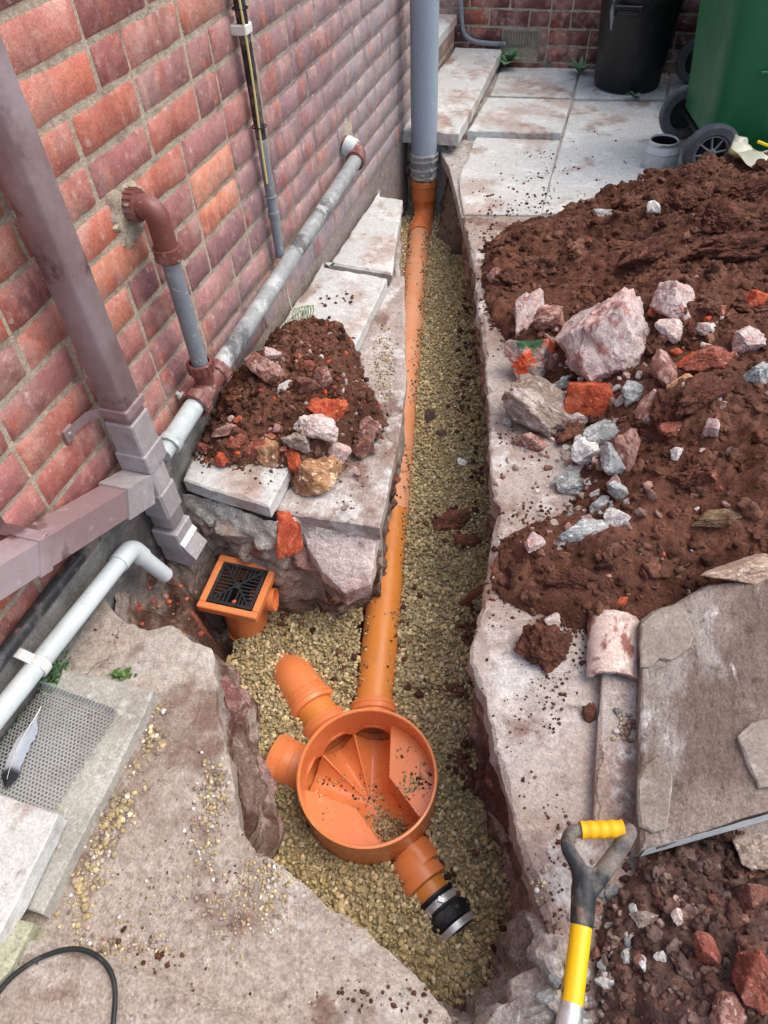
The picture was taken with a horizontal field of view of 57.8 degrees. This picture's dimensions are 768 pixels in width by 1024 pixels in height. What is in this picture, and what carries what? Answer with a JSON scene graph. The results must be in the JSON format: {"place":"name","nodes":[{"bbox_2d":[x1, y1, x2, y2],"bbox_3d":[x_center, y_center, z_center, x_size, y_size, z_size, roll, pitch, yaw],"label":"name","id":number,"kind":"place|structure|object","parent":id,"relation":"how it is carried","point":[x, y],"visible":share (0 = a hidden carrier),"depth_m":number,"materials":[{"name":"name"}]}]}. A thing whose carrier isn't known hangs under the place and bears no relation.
{"place":"outdoors","nodes":[
{"label":"outdoors","id":0,"kind":"place"},
{"bbox_2d":[0,598,450,1023],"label":"concrete path","id":1,"kind":"structure","parent":0,"point":[176,670],"depth_m":1.25,"materials":[{"name":"concrete"}]},
{"bbox_2d":[0,920,44,984],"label":"stone block","id":2,"kind":"structure","parent":1,"relation":"on","point":[19,939],"depth_m":1.17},
{"bbox_2d":[36,650,70,695],"bbox_3d":[-0.720,0.363,1.525,0.057,0.040,0.144,-2,48,2],"label":"ground cover","id":3,"kind":"object","parent":1,"relation":"on","point":[55,669],"visible":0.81,"depth_m":1.53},
{"bbox_2d":[0,668,157,918],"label":"concrete slab","id":4,"kind":"structure","parent":1,"relation":"on","point":[82,805],"depth_m":1.39,"materials":[{"name":"concrete"}]},
{"bbox_2d":[0,795,67,945],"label":"slab","id":5,"kind":"object","parent":4,"relation":"on","point":[30,835],"depth_m":1.24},
{"bbox_2d":[0,681,115,811],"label":"perforated sheet","id":6,"kind":"object","parent":4,"relation":"on","point":[54,746],"visible":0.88,"depth_m":1.41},
{"bbox_2d":[2,706,41,787],"bbox_3d":[-0.728,0.469,1.395,0.040,0.007,0.169,3,49,5],"label":"feather","id":7,"kind":"object","parent":6,"relation":"on","point":[17,755],"visible":1,"depth_m":1.39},
{"bbox_2d":[0,940,256,1023],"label":"paving slab","id":8,"kind":"structure","parent":1,"relation":"on","point":[69,988],"depth_m":1.13,"materials":[{"name":"concrete"}]},
{"bbox_2d":[0,946,117,1023],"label":"black cable","id":9,"kind":"object","parent":8,"relation":"on","point":[102,960],"visible":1,"depth_m":1.15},
{"bbox_2d":[94,452,243,645],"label":"brick crumbs","id":10,"kind":"object","parent":1,"relation":"on","point":[165,596],"visible":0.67,"depth_m":1.83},
{"bbox_2d":[54,325,550,1023],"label":"loose gravel","id":11,"kind":"structure","parent":1,"relation":"on","point":[122,813],"depth_m":1.29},
{"bbox_2d":[115,176,533,1023],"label":"trench side","id":12,"kind":"object","parent":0,"point":[299,592],"visible":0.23,"depth_m":1.74,"materials":[{"name":"concrete"}]},
{"bbox_2d":[211,519,252,544],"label":"footing stone","id":13,"kind":"object","parent":12,"relation":"on","point":[223,528],"visible":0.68,"depth_m":1.95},
{"bbox_2d":[220,675,249,721],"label":"stone","id":14,"kind":"object","parent":12,"relation":"in","point":[236,703],"visible":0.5,"depth_m":1.61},
{"bbox_2d":[275,511,302,560],"bbox_3d":[-0.262,0.064,1.909,0.075,0.118,0.124,-5,48,-2],"label":"brick","id":15,"kind":"object","parent":12,"relation":"on","point":[289,540],"visible":0.93,"depth_m":1.88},
{"bbox_2d":[193,197,404,580],"bbox_3d":[-0.019,-0.575,2.718,0.572,0.400,2.003,11,50,13],"label":"slab bedding","id":16,"kind":"object","parent":12,"relation":"on","point":[398,265],"visible":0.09,"depth_m":2.36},
{"bbox_2d":[276,276,406,538],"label":"paving slab","id":17,"kind":"structure","parent":16,"relation":"on","point":[367,515],"depth_m":2.00,"materials":[{"name":"grey concrete"}]},
{"bbox_2d":[183,263,387,516],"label":"paving slab","id":18,"kind":"structure","parent":17,"relation":"on","point":[228,485],"depth_m":2.33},
{"bbox_2d":[257,438,279,467],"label":"stone","id":19,"kind":"object","parent":18,"relation":"on","point":[268,454],"visible":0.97,"depth_m":1.92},
{"bbox_2d":[191,315,388,486],"bbox_3d":[-0.241,-0.386,2.077,0.543,0.211,0.701,11,50,13],"label":"soil mound","id":20,"kind":"object","parent":18,"relation":"on","point":[332,343],"visible":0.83,"depth_m":1.99,"materials":[{"name":"soil"}]},
{"bbox_2d":[243,351,284,380],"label":"stone","id":21,"kind":"object","parent":20,"relation":"on","point":[258,365],"visible":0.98,"depth_m":1.99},
{"bbox_2d":[294,377,323,394],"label":"stone","id":22,"kind":"object","parent":20,"relation":"on","point":[305,385],"visible":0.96,"depth_m":1.97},
{"bbox_2d":[293,413,338,442],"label":"stone","id":23,"kind":"object","parent":20,"relation":"on","point":[320,426],"visible":0.99,"depth_m":1.88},
{"bbox_2d":[306,398,348,422],"bbox_3d":[-0.161,-0.289,1.956,0.093,0.072,0.105,32,57,27],"label":"brick lump","id":24,"kind":"object","parent":20,"relation":"on","point":[335,409],"visible":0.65,"depth_m":1.93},
{"bbox_2d":[356,416,381,440],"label":"stone","id":25,"kind":"object","parent":20,"relation":"on","point":[370,427],"visible":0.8,"depth_m":1.99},
{"bbox_2d":[208,338,380,510],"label":"rubble fragments","id":26,"kind":"object","parent":17,"relation":"on","point":[277,428],"visible":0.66,"depth_m":1.94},
{"bbox_2d":[281,431,309,453],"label":"stone","id":27,"kind":"object","parent":26,"relation":"on","point":[297,441],"visible":0.93,"depth_m":1.89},
{"bbox_2d":[292,454,342,496],"bbox_3d":[-0.191,-0.101,1.934,0.137,0.101,0.124,11,50,13],"label":"stone","id":28,"kind":"object","parent":17,"relation":"on","point":[315,477],"visible":0.88,"depth_m":1.90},
{"bbox_2d":[352,435,374,459],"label":"stone","id":29,"kind":"object","parent":17,"relation":"on","point":[362,447],"visible":0.99,"depth_m":1.99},
{"bbox_2d":[325,190,402,283],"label":"paving slab","id":30,"kind":"structure","parent":16,"relation":"on","point":[360,247],"depth_m":2.83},
{"bbox_2d":[290,547,317,571],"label":"footing stone","id":31,"kind":"object","parent":12,"relation":"on","point":[301,560],"visible":0.46,"depth_m":1.95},
{"bbox_2d":[304,532,378,604],"bbox_3d":[-0.135,0.141,1.923,0.228,0.171,0.142,11,50,13],"label":"concrete chunk","id":32,"kind":"object","parent":12,"relation":"in","point":[345,566],"visible":0.84,"depth_m":1.90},
{"bbox_2d":[474,999,523,1023],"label":"concrete lump","id":33,"kind":"object","parent":12,"relation":"on","point":[508,1013],"visible":0.94,"depth_m":1.14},
{"bbox_2d":[506,967,556,1023],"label":"concrete lump","id":34,"kind":"object","parent":12,"relation":"on","point":[524,987],"visible":0.59,"depth_m":1.16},
{"bbox_2d":[526,909,547,938],"bbox_3d":[0.288,0.738,1.243,0.061,0.073,0.070,-5,48,-1],"label":"concrete lump","id":35,"kind":"object","parent":12,"relation":"on","point":[536,923],"visible":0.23,"depth_m":1.23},
{"bbox_2d":[527,933,568,987],"bbox_3d":[0.292,0.763,1.194,0.072,0.100,0.081,-27,52,-20],"label":"concrete lump","id":36,"kind":"object","parent":12,"relation":"on","point":[546,954],"visible":0.6,"depth_m":1.17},
{"bbox_2d":[307,635,438,842],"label":"ground","id":37,"kind":"structure","parent":0,"point":[356,677],"depth_m":2.18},
{"bbox_2d":[131,514,235,662],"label":"rubble bank","id":38,"kind":"structure","parent":37,"relation":"on","point":[216,639],"depth_m":1.96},
{"bbox_2d":[0,0,410,744],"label":"brick wall","id":39,"kind":"structure","parent":37,"relation":"on","point":[150,96],"depth_m":1.67,"materials":[{"name":"brick"}]},
{"bbox_2d":[0,536,101,672],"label":"dark pipe","id":40,"kind":"object","parent":39,"relation":"attached to","point":[28,622],"visible":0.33,"depth_m":1.45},
{"bbox_2d":[0,540,172,729],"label":"overflow pipe","id":41,"kind":"object","parent":39,"relation":"attached to","point":[35,668],"visible":0.98,"depth_m":1.51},
{"bbox_2d":[0,35,206,600],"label":"downpipe","id":42,"kind":"object","parent":39,"relation":"attached to","point":[140,482],"visible":1,"depth_m":1.36,"materials":[{"name":"plastic"}]},
{"bbox_2d":[121,135,365,460],"bbox_3d":[-0.344,-0.919,2.070,0.120,0.573,1.665,11,50,13],"label":"waste pipe","id":43,"kind":"object","parent":39,"relation":"attached to","point":[211,376],"visible":0.96,"depth_m":1.82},
{"bbox_2d":[230,0,292,309],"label":"conduit","id":44,"kind":"object","parent":39,"relation":"attached to","point":[241,27],"visible":0.99,"depth_m":1.93,"materials":[{"name":"metal"}]},
{"bbox_2d":[266,696,437,865],"bbox_3d":[-0.058,0.686,1.804,0.484,0.281,0.426,11,50,13],"label":"inspection chamber","id":45,"kind":"object","parent":37,"relation":"on","point":[365,732],"visible":0.91,"depth_m":1.77,"materials":[{"name":"plastic"}]},
{"bbox_2d":[273,650,336,726],"bbox_3d":[-0.233,0.515,1.989,0.146,0.171,0.282,-27,52,-20],"label":"pipe bend","id":46,"kind":"object","parent":45,"relation":"attached to","point":[306,691],"visible":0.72,"depth_m":1.92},
{"bbox_2d":[315,741,431,842],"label":"fallen gravel","id":47,"kind":"structure","parent":45,"relation":"in","point":[386,823],"depth_m":1.76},
{"bbox_2d":[393,852,474,940],"bbox_3d":[0.114,0.890,1.619,0.124,0.124,0.196,-29,53,-21],"label":"pipe coupler","id":48,"kind":"object","parent":45,"relation":"attached to","point":[447,909],"visible":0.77,"depth_m":1.58,"materials":[{"name":"plastic"}]},
{"bbox_2d":[225,209,510,1008],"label":"gravel","id":49,"kind":"structure","parent":37,"relation":"on","point":[445,578],"depth_m":1.99,"materials":[{"name":"gravel"}]},
{"bbox_2d":[196,555,278,643],"bbox_3d":[-0.404,0.284,2.045,0.195,0.248,0.184,11,50,13],"label":"gully","id":50,"kind":"object","parent":49,"relation":"on","point":[245,615],"visible":0.93,"depth_m":1.97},
{"bbox_2d":[241,287,506,952],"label":"soil crumbs","id":51,"kind":"object","parent":49,"relation":"on","point":[469,782],"visible":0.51,"depth_m":2.03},
{"bbox_2d":[355,179,436,698],"bbox_3d":[0.081,-0.575,2.767,0.143,0.352,2.828,2,49,5],"label":"drain pipe","id":52,"kind":"object","parent":49,"relation":"on","point":[375,657],"visible":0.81,"depth_m":2.33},
{"bbox_2d":[409,0,438,182],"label":"soil stack","id":53,"kind":"object","parent":52,"relation":"on","point":[424,56],"visible":1,"depth_m":3.18,"materials":[{"name":"plastic"}]},
{"bbox_2d":[433,508,470,531],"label":"mud clod","id":54,"kind":"object","parent":49,"relation":"on","point":[450,519],"visible":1,"depth_m":2.06,"materials":[{"name":"soil"}]},
{"bbox_2d":[439,67,690,233],"bbox_3d":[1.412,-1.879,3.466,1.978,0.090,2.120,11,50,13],"label":"paving","id":55,"kind":"structure","parent":0,"point":[522,111],"depth_m":3.44,"materials":[{"name":"concrete"}]},
{"bbox_2d":[407,64,499,213],"bbox_3d":[0.401,-2.126,4.017,0.293,0.500,1.261,11,50,13],"label":"step bedding","id":56,"kind":"object","parent":55,"relation":"on","point":[441,183],"visible":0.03,"depth_m":3.62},
{"bbox_2d":[438,14,456,71],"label":"step","id":57,"kind":"structure","parent":56,"relation":"on","point":[447,23],"depth_m":4.02,"materials":[{"name":"concrete"}]},
{"bbox_2d":[403,47,501,145],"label":"step slab","id":58,"kind":"structure","parent":56,"relation":"on","point":[465,75],"depth_m":3.73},
{"bbox_2d":[439,0,699,75],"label":"brick wall","id":59,"kind":"structure","parent":55,"relation":"on","point":[568,30],"depth_m":4.04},
{"bbox_2d":[459,0,505,46],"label":"pipe","id":60,"kind":"object","parent":59,"relation":"attached to","point":[466,36],"visible":1,"depth_m":4.14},
{"bbox_2d":[503,30,538,47],"bbox_3d":[0.808,-2.805,4.113,0.204,0.081,0.028,11,50,13],"label":"air brick","id":61,"kind":"object","parent":59,"relation":"attached to","point":[535,39],"visible":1,"depth_m":4.10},
{"bbox_2d":[594,0,683,93],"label":"dustbin","id":62,"kind":"object","parent":55,"relation":"on","point":[635,37],"visible":1,"depth_m":3.65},
{"bbox_2d":[641,134,679,168],"bbox_3d":[1.264,-1.638,3.164,0.158,0.112,0.158,11,50,13],"label":"metal tin","id":63,"kind":"object","parent":55,"relation":"on","point":[661,151],"visible":0.95,"depth_m":3.13,"materials":[{"name":"metal"}]},
{"bbox_2d":[659,0,767,163],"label":"wheelie bin","id":64,"kind":"object","parent":55,"relation":"on","point":[717,103],"visible":0.78,"depth_m":2.88,"materials":[{"name":"plastic"}]},
{"bbox_2d":[462,216,767,1023],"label":"concrete path","id":65,"kind":"structure","parent":0,"point":[560,761],"depth_m":1.48,"materials":[{"name":"concrete"}]},
{"bbox_2d":[81,66,632,1023],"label":"soil crumbs","id":66,"kind":"object","parent":65,"relation":"on","point":[339,992],"visible":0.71,"depth_m":1.48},
{"bbox_2d":[512,433,544,451],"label":"stone","id":67,"kind":"object","parent":65,"relation":"on","point":[533,442],"visible":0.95,"depth_m":1.97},
{"bbox_2d":[503,338,555,379],"bbox_3d":[0.472,-0.469,2.190,0.159,0.169,0.135,-29,53,-21],"label":"packet","id":68,"kind":"object","parent":65,"relation":"on","point":[529,357],"visible":0.7,"depth_m":2.14},
{"bbox_2d":[502,373,574,436],"bbox_3d":[0.472,-0.287,2.039,0.228,0.201,0.167,24,54,22],"label":"stone","id":69,"kind":"object","parent":65,"relation":"on","point":[535,403],"visible":0.82,"depth_m":1.99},
{"bbox_2d":[513,623,572,673],"bbox_3d":[0.351,0.296,1.535,0.113,0.107,0.101,24,54,22],"label":"mud clod","id":70,"kind":"object","parent":65,"relation":"on","point":[545,648],"visible":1,"depth_m":1.51,"materials":[{"name":"soil"}]},
{"bbox_2d":[553,470,584,495],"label":"stone","id":71,"kind":"object","parent":65,"relation":"on","point":[567,483],"visible":0.91,"depth_m":1.85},
{"bbox_2d":[555,819,636,1023],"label":"spade","id":72,"kind":"object","parent":65,"relation":"on","point":[589,884],"visible":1,"depth_m":1.12,"materials":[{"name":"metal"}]},
{"bbox_2d":[592,673,636,825],"bbox_3d":[0.472,0.445,1.409,0.083,0.032,0.404,9,49,11],"label":"stone strip","id":73,"kind":"object","parent":65,"relation":"on","point":[614,784],"visible":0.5,"depth_m":1.36,"materials":[{"name":"stone"}]},
{"bbox_2d":[586,610,638,682],"bbox_3d":[0.503,0.289,1.509,0.114,0.041,0.158,7,49,10],"label":"clay half pipe","id":74,"kind":"object","parent":73,"relation":"on","point":[611,641],"visible":0.88,"depth_m":1.50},
{"bbox_2d":[611,678,635,754],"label":"stone chips","id":75,"kind":"object","parent":73,"relation":"on","point":[628,723],"visible":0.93,"depth_m":1.39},
{"bbox_2d":[471,151,767,633],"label":"soil heap","id":76,"kind":"object","parent":65,"relation":"on","point":[557,259],"visible":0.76,"depth_m":1.85,"materials":[{"name":"soil"}]},
{"bbox_2d":[514,288,543,338],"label":"stone","id":77,"kind":"object","parent":76,"relation":"on","point":[527,305],"visible":0.78,"depth_m":2.30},
{"bbox_2d":[531,304,564,330],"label":"stone","id":78,"kind":"object","parent":76,"relation":"on","point":[547,317],"visible":0.98,"depth_m":2.20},
{"bbox_2d":[544,566,599,589],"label":"mud clod","id":79,"kind":"object","parent":76,"relation":"on","point":[578,577],"visible":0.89,"depth_m":1.59,"materials":[{"name":"soil"}]},
{"bbox_2d":[557,518,608,541],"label":"stone","id":80,"kind":"object","parent":76,"relation":"on","point":[580,530],"visible":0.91,"depth_m":1.66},
{"bbox_2d":[571,437,599,466],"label":"stone","id":81,"kind":"object","parent":76,"relation":"on","point":[584,451],"visible":0.68,"depth_m":1.88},
{"bbox_2d":[564,381,615,416],"bbox_3d":[0.596,-0.340,1.999,0.145,0.094,0.133,11,50,13],"label":"brick lump","id":82,"kind":"object","parent":76,"relation":"on","point":[587,398],"visible":0.95,"depth_m":1.97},
{"bbox_2d":[582,419,619,444],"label":"stone","id":83,"kind":"object","parent":76,"relation":"on","point":[604,430],"visible":0.67,"depth_m":1.88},
{"bbox_2d":[554,287,649,381],"bbox_3d":[0.654,-0.486,2.061,0.298,0.285,0.265,11,50,13],"label":"stone","id":84,"kind":"object","parent":76,"relation":"on","point":[606,338],"visible":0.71,"depth_m":1.99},
{"bbox_2d":[600,442,625,475],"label":"stone","id":85,"kind":"object","parent":76,"relation":"on","point":[612,463],"visible":0.79,"depth_m":1.77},
{"bbox_2d":[603,507,630,526],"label":"stone","id":86,"kind":"object","parent":76,"relation":"on","point":[614,517],"visible":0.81,"depth_m":1.67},
{"bbox_2d":[614,427,640,471],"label":"stone","id":87,"kind":"object","parent":76,"relation":"on","point":[626,445],"visible":0.91,"depth_m":1.77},
{"bbox_2d":[494,275,767,597],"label":"rubble fragments","id":88,"kind":"object","parent":76,"relation":"on","point":[711,427],"visible":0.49,"depth_m":1.83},
{"bbox_2d":[622,380,643,407],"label":"stone","id":89,"kind":"object","parent":76,"relation":"on","point":[632,391],"visible":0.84,"depth_m":1.90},
{"bbox_2d":[614,234,675,275],"bbox_3d":[0.849,-0.839,2.279,0.205,0.114,0.093,-12,49,-7],"label":"mud clod","id":90,"kind":"object","parent":76,"relation":"on","point":[643,252],"visible":0.97,"depth_m":2.25,"materials":[{"name":"soil"}]},
{"bbox_2d":[634,389,657,424],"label":"stone","id":91,"kind":"object","parent":76,"relation":"on","point":[642,411],"visible":0.58,"depth_m":1.85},
{"bbox_2d":[650,348,677,388],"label":"stone","id":92,"kind":"object","parent":76,"relation":"on","point":[663,369],"visible":0.88,"depth_m":1.85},
{"bbox_2d":[648,390,680,425],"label":"mud clod","id":93,"kind":"object","parent":76,"relation":"on","point":[662,407],"visible":0.51,"depth_m":1.77,"materials":[{"name":"soil"}]},
{"bbox_2d":[654,318,682,343],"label":"stone","id":94,"kind":"object","parent":76,"relation":"on","point":[671,328],"visible":1,"depth_m":1.97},
{"bbox_2d":[649,280,694,319],"bbox_3d":[0.845,-0.605,2.021,0.135,0.138,0.131,11,50,13],"label":"stone","id":95,"kind":"object","parent":76,"relation":"on","point":[671,299],"visible":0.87,"depth_m":1.99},
{"bbox_2d":[663,189,697,211],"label":"mud clod","id":96,"kind":"object","parent":76,"relation":"on","point":[676,199],"visible":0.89,"depth_m":2.44,"materials":[{"name":"soil"}]},
{"bbox_2d":[666,468,717,488],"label":"mud clod","id":97,"kind":"object","parent":76,"relation":"on","point":[691,477],"visible":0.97,"depth_m":1.65,"materials":[{"name":"soil"}]},
{"bbox_2d":[671,371,732,417],"bbox_3d":[0.792,-0.296,1.754,0.170,0.094,0.084,-24,51,-17],"label":"mud clod","id":98,"kind":"object","parent":76,"relation":"on","point":[699,391],"visible":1,"depth_m":1.73,"materials":[{"name":"soil"}]},
{"bbox_2d":[682,344,733,373],"bbox_3d":[0.870,-0.406,1.868,0.124,0.082,0.089,11,50,13],"label":"brick shard","id":99,"kind":"object","parent":76,"relation":"on","point":[707,357],"visible":0.95,"depth_m":1.85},
{"bbox_2d":[691,508,742,527],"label":"stone","id":100,"kind":"object","parent":76,"relation":"on","point":[712,518],"visible":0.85,"depth_m":1.59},
{"bbox_2d":[702,196,745,233],"bbox_3d":[1.124,-0.972,2.307,0.150,0.133,0.115,-5,48,-1],"label":"mud clod","id":101,"kind":"object","parent":76,"relation":"on","point":[725,213],"visible":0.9,"depth_m":2.28,"materials":[{"name":"soil"}]},
{"bbox_2d":[687,231,767,262],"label":"mud clod","id":102,"kind":"object","parent":76,"relation":"on","point":[737,247],"visible":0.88,"depth_m":2.14,"materials":[{"name":"soil"}]},
{"bbox_2d":[700,553,767,584],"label":"stone","id":103,"kind":"object","parent":76,"relation":"on","point":[753,569],"visible":0.98,"depth_m":1.47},
{"bbox_2d":[727,175,767,200],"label":"mud clod","id":104,"kind":"object","parent":76,"relation":"on","point":[755,184],"visible":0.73,"depth_m":2.39,"materials":[{"name":"soil"}]},
{"bbox_2d":[728,134,767,167],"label":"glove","id":105,"kind":"object","parent":76,"relation":"on","point":[744,150],"visible":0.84,"depth_m":2.69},
{"bbox_2d":[731,325,765,352],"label":"stone","id":106,"kind":"object","parent":76,"relation":"on","point":[747,338],"visible":0.96,"depth_m":1.85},
{"bbox_2d":[743,361,767,383],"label":"stone","id":107,"kind":"object","parent":76,"relation":"on","point":[758,372],"visible":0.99,"depth_m":1.78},
{"bbox_2d":[585,830,767,1023],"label":"soil heap","id":108,"kind":"object","parent":65,"relation":"on","point":[696,870],"visible":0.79,"depth_m":1.11,"materials":[{"name":"soil"}]},
{"bbox_2d":[534,855,748,1023],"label":"rubble fragments","id":109,"kind":"object","parent":108,"relation":"on","point":[601,979],"visible":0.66,"depth_m":1.14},
{"bbox_2d":[629,911,658,929],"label":"stone","id":110,"kind":"object","parent":108,"relation":"on","point":[642,919],"visible":0.99,"depth_m":1.14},
{"bbox_2d":[635,579,767,856],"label":"leaning flagstone","id":111,"kind":"object","parent":108,"relation":"on","point":[702,728],"visible":1,"depth_m":1.31,"materials":[{"name":"stone"}]},
{"bbox_2d":[692,930,721,965],"bbox_3d":[0.497,0.674,1.071,0.034,0.050,0.050,-14,49,-9],"label":"brick shard","id":112,"kind":"object","parent":108,"relation":"on","point":[706,951],"visible":1,"depth_m":1.06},
{"bbox_2d":[709,991,746,1023],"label":"stone","id":113,"kind":"object","parent":108,"relation":"on","point":[727,1007],"visible":1,"depth_m":1.00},
{"bbox_2d":[732,949,767,1015],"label":"brick shard","id":114,"kind":"object","parent":108,"relation":"on","point":[750,975],"visible":1,"depth_m":1.00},
{"bbox_2d":[732,833,767,870],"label":"stone","id":115,"kind":"object","parent":108,"relation":"on","point":[752,850],"visible":1,"depth_m":1.19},
{"bbox_2d":[735,883,767,915],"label":"stone","id":116,"kind":"object","parent":108,"relation":"on","point":[751,897],"visible":0.98,"depth_m":1.10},
{"bbox_2d":[676,37,694,83],"bbox_3d":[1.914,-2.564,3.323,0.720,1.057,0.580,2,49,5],"label":"wheel","id":117,"kind":"object","parent":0,"point":[684,61],"visible":0.2,"depth_m":3.80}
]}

